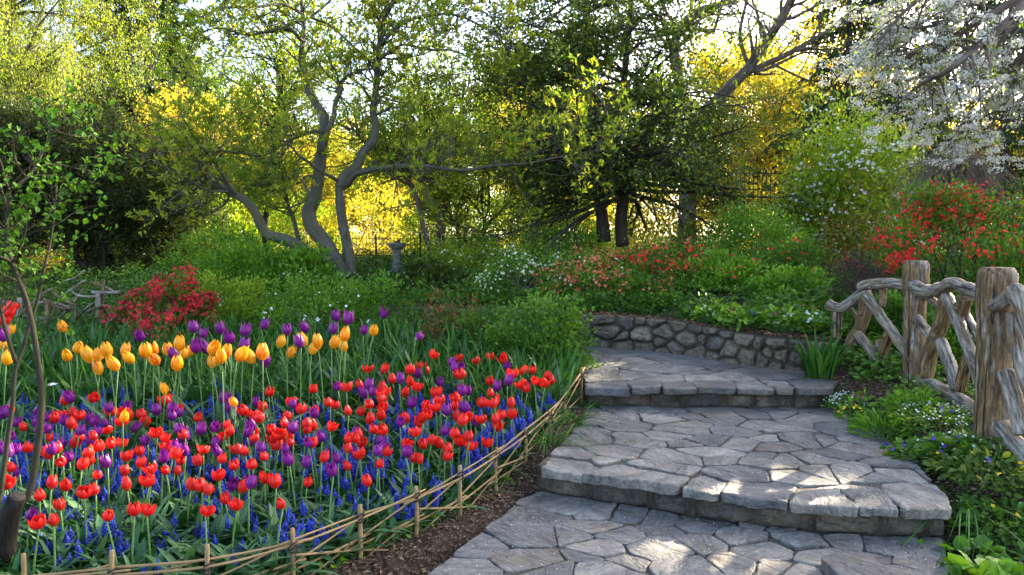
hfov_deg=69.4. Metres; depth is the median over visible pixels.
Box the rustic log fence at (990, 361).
[824,260,1023,465]
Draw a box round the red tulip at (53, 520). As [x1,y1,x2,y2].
[48,512,130,572]
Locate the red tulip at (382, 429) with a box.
[368,423,393,476]
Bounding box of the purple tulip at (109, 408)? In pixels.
[103,401,132,452]
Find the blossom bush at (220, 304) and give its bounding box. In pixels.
[184,290,237,329]
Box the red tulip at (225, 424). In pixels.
[222,419,230,477]
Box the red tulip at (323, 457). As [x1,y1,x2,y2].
[319,449,348,504]
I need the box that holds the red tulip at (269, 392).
[265,385,273,420]
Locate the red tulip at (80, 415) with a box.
[56,410,96,461]
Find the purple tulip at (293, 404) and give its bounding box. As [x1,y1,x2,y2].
[289,398,302,447]
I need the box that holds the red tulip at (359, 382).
[350,379,376,410]
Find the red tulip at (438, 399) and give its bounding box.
[433,395,461,440]
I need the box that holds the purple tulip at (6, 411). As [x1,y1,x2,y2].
[3,404,14,456]
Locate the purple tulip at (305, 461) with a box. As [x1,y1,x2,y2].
[276,455,319,504]
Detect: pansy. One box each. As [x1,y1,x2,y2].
[833,403,863,420]
[843,387,879,408]
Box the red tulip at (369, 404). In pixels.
[365,398,395,453]
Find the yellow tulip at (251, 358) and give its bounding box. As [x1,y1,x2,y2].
[207,346,287,430]
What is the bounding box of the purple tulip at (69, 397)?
[62,389,86,439]
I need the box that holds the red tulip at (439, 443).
[435,437,449,479]
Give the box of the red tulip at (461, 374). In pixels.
[456,368,472,406]
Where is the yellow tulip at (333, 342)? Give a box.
[310,334,353,407]
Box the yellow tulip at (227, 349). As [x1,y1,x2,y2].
[163,343,278,441]
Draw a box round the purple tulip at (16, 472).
[9,462,31,514]
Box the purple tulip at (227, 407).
[215,401,232,442]
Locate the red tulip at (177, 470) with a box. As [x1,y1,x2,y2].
[151,465,192,504]
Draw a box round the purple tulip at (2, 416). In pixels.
[0,404,6,440]
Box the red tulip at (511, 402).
[507,396,520,440]
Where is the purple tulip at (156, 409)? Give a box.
[138,402,161,436]
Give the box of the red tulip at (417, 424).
[414,419,431,453]
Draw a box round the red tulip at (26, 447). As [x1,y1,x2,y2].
[21,441,49,479]
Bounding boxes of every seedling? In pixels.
[311,555,347,574]
[346,541,377,557]
[383,524,413,538]
[421,510,438,526]
[448,494,471,509]
[490,474,515,487]
[529,432,545,445]
[555,410,577,421]
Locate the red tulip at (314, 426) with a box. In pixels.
[310,418,336,463]
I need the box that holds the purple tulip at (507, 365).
[504,361,510,386]
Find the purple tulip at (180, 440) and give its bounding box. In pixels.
[177,437,209,474]
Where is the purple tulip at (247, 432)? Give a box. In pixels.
[240,424,259,489]
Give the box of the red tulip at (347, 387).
[340,381,361,430]
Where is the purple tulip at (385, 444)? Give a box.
[378,439,404,491]
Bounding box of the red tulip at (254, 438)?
[250,433,274,475]
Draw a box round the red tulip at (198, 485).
[167,477,220,542]
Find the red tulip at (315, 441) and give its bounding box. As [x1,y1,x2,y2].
[307,436,341,491]
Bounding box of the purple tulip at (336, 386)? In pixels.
[333,380,351,420]
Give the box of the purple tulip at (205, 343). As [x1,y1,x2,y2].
[201,337,225,394]
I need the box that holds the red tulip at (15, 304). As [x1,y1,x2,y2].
[5,300,27,360]
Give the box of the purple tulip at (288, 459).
[266,450,302,515]
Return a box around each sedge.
[880,523,1023,565]
[897,481,1023,552]
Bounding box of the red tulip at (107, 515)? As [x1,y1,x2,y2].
[90,508,116,571]
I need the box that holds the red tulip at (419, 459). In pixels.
[407,453,433,500]
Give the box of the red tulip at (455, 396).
[449,391,467,434]
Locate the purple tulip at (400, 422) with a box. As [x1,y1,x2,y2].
[357,415,404,469]
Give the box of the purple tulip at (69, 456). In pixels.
[60,450,93,498]
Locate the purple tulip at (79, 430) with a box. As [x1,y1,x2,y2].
[73,424,100,484]
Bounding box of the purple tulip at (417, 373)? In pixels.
[414,367,421,394]
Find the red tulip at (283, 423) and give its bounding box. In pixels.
[268,417,294,474]
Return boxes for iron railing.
[727,168,801,250]
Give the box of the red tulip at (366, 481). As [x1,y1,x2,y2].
[336,474,383,535]
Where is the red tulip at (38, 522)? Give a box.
[27,513,45,574]
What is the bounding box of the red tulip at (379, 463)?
[345,458,388,504]
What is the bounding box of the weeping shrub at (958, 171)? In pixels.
[869,120,1023,271]
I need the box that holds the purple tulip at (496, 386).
[484,379,501,420]
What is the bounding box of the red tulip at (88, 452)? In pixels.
[53,446,114,500]
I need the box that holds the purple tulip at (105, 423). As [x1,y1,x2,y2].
[85,415,109,451]
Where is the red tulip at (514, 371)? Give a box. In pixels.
[506,368,518,395]
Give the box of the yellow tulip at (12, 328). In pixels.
[8,324,34,375]
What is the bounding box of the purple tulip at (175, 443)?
[166,438,179,503]
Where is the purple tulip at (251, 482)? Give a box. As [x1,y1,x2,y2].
[245,474,308,542]
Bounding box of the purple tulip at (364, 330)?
[347,324,379,382]
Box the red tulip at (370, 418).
[351,412,374,453]
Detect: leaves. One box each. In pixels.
[0,303,596,414]
[0,365,593,574]
[399,301,834,339]
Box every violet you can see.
[879,435,955,473]
[910,429,1006,470]
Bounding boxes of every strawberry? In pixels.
[915,539,923,547]
[939,554,971,574]
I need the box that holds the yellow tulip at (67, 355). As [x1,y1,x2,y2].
[32,348,73,411]
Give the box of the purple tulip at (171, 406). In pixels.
[167,399,177,424]
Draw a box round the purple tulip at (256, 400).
[242,396,276,433]
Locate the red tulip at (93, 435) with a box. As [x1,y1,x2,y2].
[83,430,105,498]
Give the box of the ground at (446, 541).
[0,235,1023,574]
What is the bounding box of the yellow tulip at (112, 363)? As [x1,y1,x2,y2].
[105,355,149,454]
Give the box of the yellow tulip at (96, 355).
[67,346,110,420]
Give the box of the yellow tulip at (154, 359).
[148,352,191,432]
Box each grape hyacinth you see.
[20,462,45,488]
[25,471,72,507]
[28,554,62,572]
[31,542,41,563]
[34,472,42,489]
[46,534,67,557]
[54,486,60,497]
[62,531,84,564]
[65,552,73,568]
[66,508,73,523]
[68,481,101,511]
[68,526,94,551]
[72,516,116,552]
[73,528,98,545]
[73,538,85,566]
[74,541,84,568]
[82,533,122,560]
[83,526,103,564]
[99,540,129,561]
[101,478,136,502]
[101,521,109,551]
[102,486,107,501]
[115,539,125,556]
[116,529,123,536]
[117,471,137,496]
[152,478,160,501]
[154,467,191,494]
[154,558,162,574]
[158,539,166,552]
[159,466,172,484]
[161,513,176,540]
[161,527,184,545]
[174,486,179,498]
[180,523,199,541]
[181,480,216,498]
[193,494,198,504]
[201,522,230,542]
[212,497,217,513]
[212,535,231,551]
[214,549,237,572]
[216,480,224,495]
[224,479,236,493]
[225,515,270,535]
[236,541,240,552]
[242,516,258,547]
[247,502,260,525]
[247,508,254,525]
[255,528,327,568]
[258,471,283,502]
[277,524,318,541]
[279,530,285,543]
[281,519,288,531]
[284,507,290,525]
[291,514,297,528]
[300,499,307,517]
[301,540,336,564]
[305,517,311,530]
[307,518,339,542]
[317,539,355,560]
[318,522,348,556]
[324,481,330,500]
[333,488,337,503]
[334,473,381,502]
[336,495,341,512]
[336,524,348,554]
[337,472,343,486]
[343,476,350,490]
[347,492,352,511]
[352,496,364,521]
[358,488,363,503]
[365,499,378,519]
[370,466,380,491]
[380,505,419,520]
[390,475,397,494]
[393,489,399,505]
[397,502,437,532]
[397,509,428,526]
[402,472,409,489]
[403,505,432,526]
[406,471,429,487]
[418,472,434,506]
[423,497,442,519]
[428,480,453,513]
[430,476,459,514]
[431,493,453,520]
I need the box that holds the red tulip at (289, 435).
[283,432,292,453]
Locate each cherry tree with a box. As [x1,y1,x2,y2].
[167,0,375,255]
[332,20,536,253]
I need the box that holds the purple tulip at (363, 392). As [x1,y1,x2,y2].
[351,385,366,426]
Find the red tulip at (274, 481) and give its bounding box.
[240,474,281,537]
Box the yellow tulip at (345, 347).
[338,340,374,407]
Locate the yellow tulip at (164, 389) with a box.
[155,382,209,448]
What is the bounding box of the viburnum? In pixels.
[738,71,959,272]
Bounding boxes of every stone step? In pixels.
[537,458,951,538]
[584,378,838,407]
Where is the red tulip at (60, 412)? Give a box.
[52,409,66,433]
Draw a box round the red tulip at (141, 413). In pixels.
[136,408,146,431]
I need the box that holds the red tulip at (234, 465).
[197,458,250,524]
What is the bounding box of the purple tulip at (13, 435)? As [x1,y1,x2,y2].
[8,430,15,474]
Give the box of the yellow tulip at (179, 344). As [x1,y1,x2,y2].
[130,334,184,428]
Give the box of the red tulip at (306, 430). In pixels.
[300,427,310,456]
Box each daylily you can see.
[229,285,309,301]
[304,285,372,304]
[328,278,380,300]
[354,275,399,295]
[377,282,437,303]
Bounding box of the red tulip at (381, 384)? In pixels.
[378,380,393,420]
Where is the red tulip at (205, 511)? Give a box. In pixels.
[200,504,234,571]
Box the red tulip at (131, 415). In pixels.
[129,408,133,435]
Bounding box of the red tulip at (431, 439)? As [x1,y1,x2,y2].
[415,434,439,492]
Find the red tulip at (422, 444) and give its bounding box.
[412,437,439,485]
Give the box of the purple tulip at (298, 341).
[259,333,303,425]
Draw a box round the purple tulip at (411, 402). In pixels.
[401,394,416,427]
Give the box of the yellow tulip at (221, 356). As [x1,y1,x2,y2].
[215,348,281,449]
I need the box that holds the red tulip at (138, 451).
[134,444,160,473]
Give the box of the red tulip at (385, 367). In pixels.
[370,363,388,397]
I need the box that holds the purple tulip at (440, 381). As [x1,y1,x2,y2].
[437,376,443,386]
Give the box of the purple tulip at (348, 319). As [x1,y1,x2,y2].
[340,309,365,386]
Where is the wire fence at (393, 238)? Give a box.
[331,233,577,267]
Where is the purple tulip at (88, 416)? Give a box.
[85,411,93,427]
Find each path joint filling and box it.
[443,505,892,574]
[538,408,930,506]
[585,355,786,387]
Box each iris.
[785,326,856,379]
[797,375,851,404]
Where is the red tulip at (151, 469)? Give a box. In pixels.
[140,460,156,502]
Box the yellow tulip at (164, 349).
[147,342,176,396]
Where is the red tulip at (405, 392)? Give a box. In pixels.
[400,385,408,413]
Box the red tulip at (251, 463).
[246,458,289,507]
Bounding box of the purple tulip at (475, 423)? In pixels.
[462,417,489,455]
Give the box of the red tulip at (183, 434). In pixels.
[175,428,215,477]
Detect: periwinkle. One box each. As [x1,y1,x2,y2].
[922,441,1023,492]
[943,492,1023,552]
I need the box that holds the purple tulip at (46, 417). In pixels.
[44,412,48,434]
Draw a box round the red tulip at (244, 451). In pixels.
[240,446,255,501]
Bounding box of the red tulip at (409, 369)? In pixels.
[404,363,414,406]
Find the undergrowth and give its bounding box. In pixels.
[0,245,1023,359]
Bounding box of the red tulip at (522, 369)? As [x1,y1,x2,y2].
[504,366,527,403]
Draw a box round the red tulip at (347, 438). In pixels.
[331,432,372,485]
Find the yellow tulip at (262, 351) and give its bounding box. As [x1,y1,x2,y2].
[256,343,307,445]
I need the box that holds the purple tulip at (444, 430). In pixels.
[433,424,450,466]
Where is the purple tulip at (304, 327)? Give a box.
[298,320,320,381]
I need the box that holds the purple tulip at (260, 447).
[250,440,268,504]
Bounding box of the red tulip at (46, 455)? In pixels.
[42,447,73,501]
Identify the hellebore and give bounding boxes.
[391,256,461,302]
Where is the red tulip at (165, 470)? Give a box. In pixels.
[161,465,200,516]
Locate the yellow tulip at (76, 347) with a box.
[50,341,83,403]
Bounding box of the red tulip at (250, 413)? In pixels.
[223,410,279,452]
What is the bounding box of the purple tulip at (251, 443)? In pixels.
[240,439,253,476]
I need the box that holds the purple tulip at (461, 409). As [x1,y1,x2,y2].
[458,398,473,434]
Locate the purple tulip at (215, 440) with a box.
[210,437,222,483]
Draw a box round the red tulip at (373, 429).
[369,423,377,465]
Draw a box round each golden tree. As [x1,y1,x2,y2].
[0,33,125,250]
[69,111,196,147]
[128,78,330,251]
[202,92,310,247]
[234,123,359,248]
[281,119,376,246]
[298,115,456,251]
[359,115,466,243]
[461,60,636,247]
[590,142,678,240]
[637,0,910,248]
[675,118,772,239]
[725,31,919,234]
[903,103,998,240]
[917,91,1023,241]
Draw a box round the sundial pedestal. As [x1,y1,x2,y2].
[387,239,405,275]
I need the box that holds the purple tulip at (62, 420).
[54,412,66,465]
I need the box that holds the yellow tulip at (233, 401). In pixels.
[229,396,248,465]
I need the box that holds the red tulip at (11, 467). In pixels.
[2,462,15,500]
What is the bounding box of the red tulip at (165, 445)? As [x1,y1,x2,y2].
[138,439,171,490]
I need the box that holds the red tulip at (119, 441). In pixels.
[117,437,127,463]
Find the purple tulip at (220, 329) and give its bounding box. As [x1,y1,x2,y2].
[204,320,240,384]
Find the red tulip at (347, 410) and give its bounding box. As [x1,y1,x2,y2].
[327,405,351,453]
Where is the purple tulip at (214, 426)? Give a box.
[209,420,232,470]
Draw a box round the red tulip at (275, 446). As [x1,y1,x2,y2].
[269,439,282,471]
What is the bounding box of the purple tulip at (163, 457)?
[124,447,168,510]
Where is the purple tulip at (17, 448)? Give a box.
[11,442,55,500]
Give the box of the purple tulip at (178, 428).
[174,422,205,477]
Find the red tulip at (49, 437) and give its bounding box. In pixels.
[38,433,67,475]
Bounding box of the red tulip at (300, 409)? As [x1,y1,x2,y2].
[291,402,315,450]
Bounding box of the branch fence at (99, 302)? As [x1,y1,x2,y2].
[0,269,128,329]
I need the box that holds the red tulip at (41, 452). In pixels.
[38,444,59,499]
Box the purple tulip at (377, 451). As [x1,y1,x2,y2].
[367,443,405,500]
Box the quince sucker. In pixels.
[107,298,190,355]
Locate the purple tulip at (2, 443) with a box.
[0,440,3,456]
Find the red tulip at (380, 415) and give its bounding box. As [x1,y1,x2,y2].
[375,407,391,441]
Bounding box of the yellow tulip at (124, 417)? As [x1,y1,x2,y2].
[119,408,160,483]
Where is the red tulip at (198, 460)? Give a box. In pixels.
[174,453,203,500]
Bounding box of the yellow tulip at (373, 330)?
[347,323,381,386]
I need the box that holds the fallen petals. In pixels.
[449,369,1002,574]
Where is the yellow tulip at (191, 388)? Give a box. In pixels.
[182,345,195,411]
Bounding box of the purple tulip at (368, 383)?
[350,377,373,426]
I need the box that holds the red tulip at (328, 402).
[324,397,342,444]
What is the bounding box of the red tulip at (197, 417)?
[193,412,210,448]
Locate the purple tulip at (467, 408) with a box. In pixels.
[461,403,491,436]
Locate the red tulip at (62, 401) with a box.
[59,395,69,409]
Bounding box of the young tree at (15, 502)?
[0,67,146,566]
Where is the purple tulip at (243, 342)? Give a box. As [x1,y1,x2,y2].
[207,336,250,428]
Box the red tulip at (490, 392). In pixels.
[487,388,508,423]
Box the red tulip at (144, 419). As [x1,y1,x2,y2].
[139,416,150,435]
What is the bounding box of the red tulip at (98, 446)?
[73,439,107,491]
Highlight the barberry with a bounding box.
[810,245,902,310]
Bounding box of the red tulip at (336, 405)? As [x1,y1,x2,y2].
[332,400,339,433]
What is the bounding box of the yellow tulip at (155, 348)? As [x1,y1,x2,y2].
[149,341,187,408]
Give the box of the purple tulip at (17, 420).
[12,415,22,440]
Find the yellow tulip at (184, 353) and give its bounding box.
[176,346,209,422]
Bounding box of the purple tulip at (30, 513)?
[2,505,39,570]
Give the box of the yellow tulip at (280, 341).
[275,334,302,393]
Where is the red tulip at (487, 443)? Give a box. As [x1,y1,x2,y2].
[481,437,501,483]
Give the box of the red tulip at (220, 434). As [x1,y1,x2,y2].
[215,431,227,467]
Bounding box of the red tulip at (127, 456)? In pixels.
[120,449,132,479]
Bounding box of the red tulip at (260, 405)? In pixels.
[258,401,267,432]
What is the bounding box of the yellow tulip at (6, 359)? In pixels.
[0,348,33,432]
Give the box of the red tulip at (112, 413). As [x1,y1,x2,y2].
[103,407,116,437]
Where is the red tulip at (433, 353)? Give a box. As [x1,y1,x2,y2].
[415,348,439,380]
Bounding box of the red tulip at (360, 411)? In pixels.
[355,406,365,436]
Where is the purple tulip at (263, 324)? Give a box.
[245,317,293,376]
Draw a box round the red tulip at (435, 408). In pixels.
[413,402,452,455]
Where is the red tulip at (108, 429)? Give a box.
[102,425,113,459]
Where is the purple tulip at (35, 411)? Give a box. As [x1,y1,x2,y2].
[18,405,66,443]
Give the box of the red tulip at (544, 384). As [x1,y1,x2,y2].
[532,378,550,419]
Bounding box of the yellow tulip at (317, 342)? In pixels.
[292,333,343,424]
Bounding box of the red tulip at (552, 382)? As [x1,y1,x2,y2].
[549,375,555,402]
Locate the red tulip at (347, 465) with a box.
[341,460,353,503]
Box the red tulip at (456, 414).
[446,409,462,454]
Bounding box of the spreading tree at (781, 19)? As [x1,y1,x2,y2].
[595,0,925,249]
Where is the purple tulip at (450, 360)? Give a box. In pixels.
[448,357,456,389]
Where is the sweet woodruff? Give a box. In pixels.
[888,400,973,432]
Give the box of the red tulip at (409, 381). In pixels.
[406,376,415,415]
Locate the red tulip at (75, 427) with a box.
[68,421,77,469]
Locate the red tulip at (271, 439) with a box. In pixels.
[266,434,276,492]
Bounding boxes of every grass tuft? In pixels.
[519,415,600,455]
[532,400,634,440]
[567,388,626,408]
[621,302,671,315]
[658,309,693,320]
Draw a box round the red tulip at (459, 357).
[454,353,462,381]
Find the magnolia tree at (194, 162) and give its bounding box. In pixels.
[61,0,668,280]
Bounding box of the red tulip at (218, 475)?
[211,468,225,519]
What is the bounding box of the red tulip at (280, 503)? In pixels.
[268,498,300,573]
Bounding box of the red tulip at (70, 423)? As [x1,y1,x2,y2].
[50,415,75,477]
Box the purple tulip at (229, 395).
[227,392,233,413]
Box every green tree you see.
[0,16,46,93]
[115,31,269,210]
[454,39,577,233]
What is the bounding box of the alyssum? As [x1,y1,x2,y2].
[821,390,866,412]
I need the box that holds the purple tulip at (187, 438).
[171,426,189,476]
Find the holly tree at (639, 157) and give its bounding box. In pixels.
[407,0,836,283]
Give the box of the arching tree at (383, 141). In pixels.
[289,71,463,257]
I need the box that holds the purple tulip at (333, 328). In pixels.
[316,321,354,388]
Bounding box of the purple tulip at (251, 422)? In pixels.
[240,417,272,474]
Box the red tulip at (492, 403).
[483,397,499,435]
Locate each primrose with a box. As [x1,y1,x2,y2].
[691,305,720,322]
[701,309,741,327]
[712,302,745,320]
[728,306,764,328]
[749,303,790,328]
[771,305,812,332]
[789,307,831,332]
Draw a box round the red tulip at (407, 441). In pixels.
[387,438,433,488]
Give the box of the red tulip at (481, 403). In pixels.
[476,396,486,429]
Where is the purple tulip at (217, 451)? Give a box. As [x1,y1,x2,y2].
[211,444,222,496]
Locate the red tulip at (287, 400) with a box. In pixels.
[285,396,315,434]
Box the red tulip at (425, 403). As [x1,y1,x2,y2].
[421,399,439,435]
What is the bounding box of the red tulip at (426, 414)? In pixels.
[419,406,460,467]
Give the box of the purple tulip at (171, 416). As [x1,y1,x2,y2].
[167,410,197,452]
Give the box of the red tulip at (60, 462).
[55,456,98,504]
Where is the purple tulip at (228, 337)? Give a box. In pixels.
[197,329,253,409]
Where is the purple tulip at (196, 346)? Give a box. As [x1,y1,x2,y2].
[154,337,253,425]
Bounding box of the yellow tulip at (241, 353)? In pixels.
[201,345,254,444]
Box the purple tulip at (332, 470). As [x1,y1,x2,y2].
[326,461,364,537]
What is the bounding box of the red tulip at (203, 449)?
[197,445,215,496]
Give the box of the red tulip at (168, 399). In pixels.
[163,394,171,423]
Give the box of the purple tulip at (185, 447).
[171,443,188,496]
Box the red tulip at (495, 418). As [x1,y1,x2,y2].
[491,412,510,466]
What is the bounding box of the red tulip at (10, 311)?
[3,306,41,374]
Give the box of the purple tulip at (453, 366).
[449,361,457,391]
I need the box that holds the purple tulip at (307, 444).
[293,436,339,502]
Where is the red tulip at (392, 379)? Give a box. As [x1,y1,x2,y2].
[388,373,395,407]
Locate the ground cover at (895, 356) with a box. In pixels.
[753,286,1023,564]
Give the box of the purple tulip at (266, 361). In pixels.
[259,353,285,427]
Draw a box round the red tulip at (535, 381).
[517,376,563,417]
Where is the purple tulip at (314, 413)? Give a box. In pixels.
[310,406,336,456]
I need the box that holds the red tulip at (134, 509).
[91,501,145,567]
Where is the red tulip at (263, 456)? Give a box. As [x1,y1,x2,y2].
[259,451,316,509]
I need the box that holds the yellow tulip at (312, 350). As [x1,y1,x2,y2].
[308,342,333,404]
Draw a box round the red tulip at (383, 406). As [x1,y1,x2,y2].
[377,401,389,438]
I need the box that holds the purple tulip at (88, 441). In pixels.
[77,433,106,483]
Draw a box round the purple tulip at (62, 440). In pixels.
[56,435,77,471]
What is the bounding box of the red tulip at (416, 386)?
[411,382,423,414]
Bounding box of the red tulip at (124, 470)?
[113,465,156,516]
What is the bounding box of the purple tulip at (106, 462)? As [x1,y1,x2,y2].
[98,454,136,508]
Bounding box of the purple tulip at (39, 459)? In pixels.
[34,425,95,476]
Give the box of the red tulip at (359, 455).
[352,447,384,508]
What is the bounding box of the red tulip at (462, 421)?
[451,414,493,472]
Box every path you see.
[428,491,957,574]
[550,405,930,487]
[577,347,807,382]
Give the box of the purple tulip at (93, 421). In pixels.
[88,411,100,462]
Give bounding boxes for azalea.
[454,236,586,300]
[530,240,655,301]
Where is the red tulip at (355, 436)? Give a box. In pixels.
[342,431,369,492]
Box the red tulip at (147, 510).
[114,502,156,571]
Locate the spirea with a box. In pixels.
[803,162,927,283]
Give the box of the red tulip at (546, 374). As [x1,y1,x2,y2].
[543,370,550,394]
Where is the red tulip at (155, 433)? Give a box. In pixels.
[148,426,162,463]
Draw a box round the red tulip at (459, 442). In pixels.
[442,434,474,479]
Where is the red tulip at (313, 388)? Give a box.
[295,384,317,416]
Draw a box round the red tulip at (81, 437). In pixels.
[73,433,103,477]
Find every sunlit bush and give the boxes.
[18,227,81,269]
[62,244,207,266]
[140,193,285,266]
[242,189,356,255]
[299,165,432,256]
[373,197,508,257]
[454,185,583,255]
[513,193,623,256]
[591,193,717,255]
[718,157,806,254]
[949,143,1022,251]
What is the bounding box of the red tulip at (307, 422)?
[302,417,319,459]
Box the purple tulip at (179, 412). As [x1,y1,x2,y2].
[176,406,204,448]
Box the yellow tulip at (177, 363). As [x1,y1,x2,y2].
[131,355,183,451]
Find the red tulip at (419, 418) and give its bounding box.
[392,412,442,470]
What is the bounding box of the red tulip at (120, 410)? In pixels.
[117,406,134,451]
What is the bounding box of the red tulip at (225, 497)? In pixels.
[219,490,231,543]
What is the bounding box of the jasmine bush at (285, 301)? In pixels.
[235,249,399,344]
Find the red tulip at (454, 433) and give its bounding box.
[432,426,464,483]
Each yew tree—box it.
[0,66,215,278]
[0,86,64,278]
[58,118,239,277]
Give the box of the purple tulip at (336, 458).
[332,452,359,508]
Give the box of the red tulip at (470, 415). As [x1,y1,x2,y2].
[454,411,487,460]
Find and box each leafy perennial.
[403,289,438,304]
[434,287,471,304]
[445,284,476,301]
[471,285,511,302]
[488,292,524,307]
[517,290,559,305]
[526,289,564,299]
[562,292,595,306]
[568,291,613,311]
[594,293,637,313]
[614,291,648,307]
[641,291,685,309]
[649,287,695,309]
[676,297,720,316]
[689,297,732,319]
[711,307,766,330]
[734,297,783,323]
[756,310,819,332]
[771,300,826,321]
[845,406,919,441]
[877,385,953,417]
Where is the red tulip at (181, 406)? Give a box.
[172,403,183,435]
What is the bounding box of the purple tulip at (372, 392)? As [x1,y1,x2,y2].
[368,385,377,434]
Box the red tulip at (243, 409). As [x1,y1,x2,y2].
[210,404,250,457]
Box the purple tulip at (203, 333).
[188,327,226,390]
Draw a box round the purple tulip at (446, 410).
[433,401,453,457]
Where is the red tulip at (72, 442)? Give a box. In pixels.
[58,437,99,479]
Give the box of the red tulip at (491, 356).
[479,352,493,388]
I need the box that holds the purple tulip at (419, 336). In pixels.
[384,331,424,385]
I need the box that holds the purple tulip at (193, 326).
[150,319,198,401]
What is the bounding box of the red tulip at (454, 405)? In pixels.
[435,400,461,440]
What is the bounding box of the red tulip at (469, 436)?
[462,430,473,493]
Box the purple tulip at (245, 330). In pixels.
[234,322,289,397]
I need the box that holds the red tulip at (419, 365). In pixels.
[416,361,427,380]
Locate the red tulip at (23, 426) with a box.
[19,421,27,442]
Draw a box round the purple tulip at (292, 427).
[287,420,319,479]
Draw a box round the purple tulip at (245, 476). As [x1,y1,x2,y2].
[227,473,256,520]
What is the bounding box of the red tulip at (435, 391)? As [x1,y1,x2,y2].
[429,386,451,429]
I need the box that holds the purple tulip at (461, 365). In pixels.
[458,361,464,369]
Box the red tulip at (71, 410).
[68,406,76,434]
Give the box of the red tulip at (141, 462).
[134,456,176,507]
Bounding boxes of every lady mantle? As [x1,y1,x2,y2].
[935,534,1016,574]
[941,550,1023,574]
[942,563,1010,574]
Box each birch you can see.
[0,0,174,126]
[68,0,240,224]
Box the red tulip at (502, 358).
[483,352,506,386]
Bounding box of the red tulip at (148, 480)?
[139,472,167,540]
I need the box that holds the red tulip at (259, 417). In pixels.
[252,410,296,462]
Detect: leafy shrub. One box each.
[151,214,281,273]
[167,225,340,300]
[167,266,288,326]
[271,241,349,304]
[320,269,418,341]
[373,270,506,340]
[395,230,523,281]
[469,286,605,374]
[503,221,612,273]
[596,264,697,308]
[662,193,790,258]
[666,239,786,291]
[676,194,829,270]
[729,260,838,302]
[745,232,848,282]
[750,170,876,262]
[799,290,854,311]
[825,289,902,338]
[843,277,975,333]
[877,303,975,361]
[936,229,1023,285]
[946,173,1023,269]
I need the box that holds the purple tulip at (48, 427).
[43,421,55,487]
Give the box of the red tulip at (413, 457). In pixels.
[394,452,417,502]
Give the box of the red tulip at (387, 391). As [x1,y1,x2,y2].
[380,385,390,434]
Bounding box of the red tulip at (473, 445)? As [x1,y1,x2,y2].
[464,441,484,493]
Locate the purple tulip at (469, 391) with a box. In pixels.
[450,385,471,425]
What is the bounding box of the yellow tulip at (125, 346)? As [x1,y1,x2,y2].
[99,342,132,405]
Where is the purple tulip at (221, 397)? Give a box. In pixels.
[219,390,237,449]
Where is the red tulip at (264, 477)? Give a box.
[256,470,271,511]
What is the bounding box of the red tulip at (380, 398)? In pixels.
[377,394,392,436]
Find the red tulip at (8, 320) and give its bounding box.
[0,314,21,387]
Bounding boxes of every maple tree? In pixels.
[207,114,326,241]
[397,167,514,246]
[416,86,546,255]
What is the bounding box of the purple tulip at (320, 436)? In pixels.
[289,429,325,488]
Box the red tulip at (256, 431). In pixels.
[251,427,272,467]
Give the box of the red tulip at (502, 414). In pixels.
[493,408,519,461]
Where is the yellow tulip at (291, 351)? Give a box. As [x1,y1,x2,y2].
[273,345,296,406]
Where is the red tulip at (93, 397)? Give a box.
[67,391,111,435]
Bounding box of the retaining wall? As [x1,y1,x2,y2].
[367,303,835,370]
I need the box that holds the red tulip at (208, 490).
[179,483,231,542]
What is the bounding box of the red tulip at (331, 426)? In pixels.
[327,421,345,460]
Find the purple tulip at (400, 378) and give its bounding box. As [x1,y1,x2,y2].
[366,372,403,418]
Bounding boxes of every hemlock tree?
[742,0,978,248]
[780,0,1013,258]
[855,0,1023,244]
[911,0,1023,255]
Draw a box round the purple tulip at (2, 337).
[0,325,27,405]
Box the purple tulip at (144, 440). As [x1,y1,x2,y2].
[126,433,168,472]
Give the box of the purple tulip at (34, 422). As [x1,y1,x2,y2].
[13,415,36,459]
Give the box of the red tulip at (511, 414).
[507,408,517,425]
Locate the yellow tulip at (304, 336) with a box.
[283,332,344,402]
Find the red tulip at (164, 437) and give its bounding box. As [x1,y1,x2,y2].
[138,432,199,486]
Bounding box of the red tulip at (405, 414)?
[389,411,418,451]
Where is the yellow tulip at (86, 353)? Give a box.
[80,345,112,418]
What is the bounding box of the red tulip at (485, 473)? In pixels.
[462,431,506,490]
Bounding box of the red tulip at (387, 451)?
[369,445,392,495]
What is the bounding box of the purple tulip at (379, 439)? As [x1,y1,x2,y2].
[352,434,386,486]
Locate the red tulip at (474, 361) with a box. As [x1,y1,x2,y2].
[471,356,479,378]
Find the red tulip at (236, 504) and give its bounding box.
[213,497,243,563]
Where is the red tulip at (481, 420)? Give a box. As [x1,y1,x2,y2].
[456,414,493,462]
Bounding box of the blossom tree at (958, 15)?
[810,0,1023,187]
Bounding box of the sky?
[1,0,1023,234]
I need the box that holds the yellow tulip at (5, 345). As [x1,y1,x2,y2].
[0,341,10,393]
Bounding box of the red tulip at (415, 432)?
[408,426,424,482]
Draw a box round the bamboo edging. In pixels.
[0,367,584,574]
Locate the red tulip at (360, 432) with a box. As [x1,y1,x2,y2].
[355,427,362,449]
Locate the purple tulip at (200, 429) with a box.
[185,421,205,473]
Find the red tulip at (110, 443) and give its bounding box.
[84,437,115,485]
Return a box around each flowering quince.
[88,257,223,335]
[585,224,745,284]
[824,168,1023,304]
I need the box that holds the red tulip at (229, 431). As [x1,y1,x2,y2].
[194,424,233,470]
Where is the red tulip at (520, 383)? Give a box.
[514,379,526,417]
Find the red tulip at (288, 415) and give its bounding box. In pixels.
[282,410,300,450]
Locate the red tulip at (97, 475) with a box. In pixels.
[71,470,101,509]
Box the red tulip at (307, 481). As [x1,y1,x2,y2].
[303,476,327,503]
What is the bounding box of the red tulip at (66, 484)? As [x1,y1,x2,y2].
[60,477,71,518]

